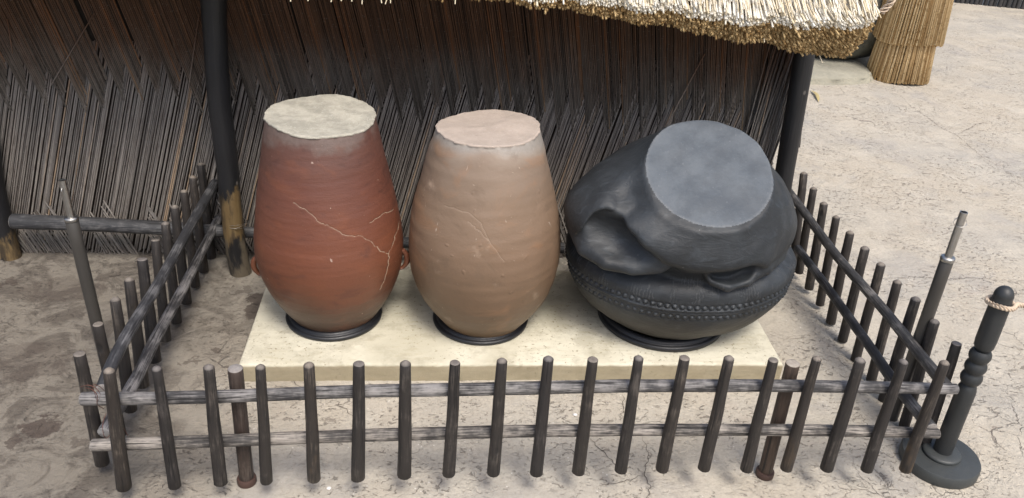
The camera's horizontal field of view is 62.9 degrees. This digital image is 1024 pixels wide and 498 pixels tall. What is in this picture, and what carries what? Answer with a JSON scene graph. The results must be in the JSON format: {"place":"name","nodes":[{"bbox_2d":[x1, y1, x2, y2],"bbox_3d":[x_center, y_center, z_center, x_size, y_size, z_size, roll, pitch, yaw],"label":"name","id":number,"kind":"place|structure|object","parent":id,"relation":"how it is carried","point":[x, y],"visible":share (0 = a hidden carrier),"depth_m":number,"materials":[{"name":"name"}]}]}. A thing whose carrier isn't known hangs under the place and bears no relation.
{"place":"outdoors","nodes":[
{"label":"outdoors","id":0,"kind":"place"},
{"bbox_2d":[0,0,1023,497],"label":"ground","id":1,"kind":"structure","parent":0,"point":[896,180],"depth_m":3.56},
{"bbox_2d":[58,178,109,361],"bbox_3d":[-1.654,0.108,3.243,0.057,0.823,0.052,1,29,-5],"label":"metal pole","id":2,"kind":"object","parent":1,"relation":"on","point":[75,235],"visible":0.86,"depth_m":3.19,"materials":[{"name":"grey metal"}]},
{"bbox_2d":[73,163,221,467],"bbox_3d":[-1.400,0.189,3.453,0.149,0.504,1.791,1,29,-5],"label":"picket fence","id":3,"kind":"object","parent":1,"relation":"on","point":[144,356],"visible":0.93,"depth_m":3.29,"materials":[{"name":"brown wood"}]},
{"bbox_2d":[0,0,881,277],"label":"thatched hut","id":4,"kind":"object","parent":1,"relation":"on","point":[123,118],"visible":0.82,"depth_m":3.89,"materials":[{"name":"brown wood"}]},
{"bbox_2d":[239,270,782,380],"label":"concrete plinth","id":5,"kind":"structure","parent":1,"relation":"on","point":[568,331],"depth_m":3.52,"materials":[{"name":"beige concrete"}]},
{"bbox_2d":[285,307,381,340],"bbox_3d":[-0.779,0.274,3.668,0.416,0.037,0.416,1,29,-5],"label":"stand ring","id":6,"kind":"object","parent":5,"relation":"on","point":[300,330],"visible":0.42,"depth_m":3.52,"materials":[{"name":"black metal"}]},
{"bbox_2d":[250,94,409,331],"bbox_3d":[-0.760,-0.130,3.461,0.613,0.913,0.615,-14,33,-29],"label":"clay jar","id":7,"kind":"object","parent":6,"relation":"on","point":[330,251],"visible":1,"depth_m":3.24,"materials":[{"name":"brown ceramic"}]},
{"bbox_2d":[433,312,527,345],"bbox_3d":[-0.139,0.293,3.701,0.422,0.037,0.422,1,29,-5],"label":"stand ring","id":8,"kind":"object","parent":5,"relation":"on","point":[442,327],"visible":0.27,"depth_m":3.55,"materials":[{"name":"black metal"}]},
{"bbox_2d":[409,109,560,337],"bbox_3d":[-0.111,-0.098,3.493,0.638,0.892,0.642,1,29,-5],"label":"clay jar","id":9,"kind":"object","parent":8,"relation":"on","point":[484,240],"visible":1,"depth_m":3.25,"materials":[{"name":"beige ceramic"}]},
{"bbox_2d":[597,310,720,351],"bbox_3d":[0.675,0.284,3.796,0.576,0.046,0.576,1,29,-5],"label":"stand ring","id":10,"kind":"object","parent":5,"relation":"on","point":[619,330],"visible":0.3,"depth_m":3.58,"materials":[{"name":"black metal"}]},
{"bbox_2d":[564,120,796,339],"bbox_3d":[0.724,-0.108,3.575,1.054,0.931,0.902,1,29,-5],"label":"clay pot","id":11,"kind":"object","parent":10,"relation":"on","point":[686,230],"visible":1,"depth_m":3.27,"materials":[{"name":"black ceramic"}]},
{"bbox_2d":[79,355,958,491],"bbox_3d":[0.077,0.577,2.808,2.887,0.602,0.139,1,29,-5],"label":"picket fence","id":12,"kind":"object","parent":1,"relation":"on","point":[238,396],"visible":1,"depth_m":2.74,"materials":[{"name":"brown wood"}]},
{"bbox_2d":[294,97,1005,497],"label":"ground cracks","id":13,"kind":"object","parent":1,"relation":"on","point":[622,395],"visible":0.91,"depth_m":3.16,"materials":[{"name":"grey"}]},
{"bbox_2d":[812,91,819,101],"bbox_3d":[2.567,-1.297,7.053,0.034,0.019,0.318,6,29,4],"label":"dry leaf","id":14,"kind":"object","parent":1,"relation":"on","point":[816,94],"visible":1,"depth_m":7.03,"materials":[{"name":"yellow plant"}]},
{"bbox_2d":[810,56,873,84],"bbox_3d":[2.421,-2.025,8.321,1.806,0.077,2.296,1,29,-5],"label":"cement base","id":15,"kind":"object","parent":1,"relation":"on","point":[831,71],"visible":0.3,"depth_m":7.52,"materials":[{"name":"beige concrete"}]},
{"bbox_2d":[815,0,882,58],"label":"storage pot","id":16,"kind":"object","parent":15,"relation":"on","point":[865,48],"visible":0.08,"depth_m":7.68,"materials":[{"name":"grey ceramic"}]},
{"bbox_2d":[791,172,961,444],"bbox_3d":[1.506,0.213,3.704,0.098,0.541,1.591,1,29,-5],"label":"picket fence","id":17,"kind":"object","parent":1,"relation":"on","point":[925,363],"visible":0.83,"depth_m":3.60,"materials":[{"name":"brown wood"}]},
{"bbox_2d":[866,0,953,84],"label":"straw column","id":18,"kind":"structure","parent":1,"relation":"on","point":[910,35],"depth_m":7.34,"materials":[{"name":"beige wicker"}]},
{"bbox_2d":[879,0,895,13],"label":"hanging rope","id":19,"kind":"object","parent":18,"relation":"hanging from","point":[886,6],"visible":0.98,"depth_m":7.02,"materials":[{"name":"beige fabric"}]},
{"bbox_2d":[889,210,967,421],"bbox_3d":[1.562,0.278,3.162,0.052,0.934,0.051,1,29,-5],"label":"metal pole","id":20,"kind":"object","parent":1,"relation":"on","point":[947,258],"visible":0.88,"depth_m":3.08,"materials":[{"name":"grey metal"}]},
{"bbox_2d":[899,285,1014,488],"bbox_3d":[1.630,0.467,2.975,0.279,0.783,0.279,1,29,-5],"label":"rope post","id":21,"kind":"object","parent":1,"relation":"on","point":[947,459],"visible":0.98,"depth_m":3.03,"materials":[{"name":"grey paint"}]},
{"bbox_2d":[984,294,1023,311],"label":"barrier rope","id":22,"kind":"object","parent":21,"relation":"attached to","point":[1012,308],"visible":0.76,"depth_m":2.79,"materials":[{"name":"beige fabric"}]},
{"bbox_2d":[954,0,1023,8],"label":"stockade wall","id":23,"kind":"structure","parent":0,"point":[1016,4],"depth_m":10.77,"materials":[{"name":"grey wood"}]}
]}

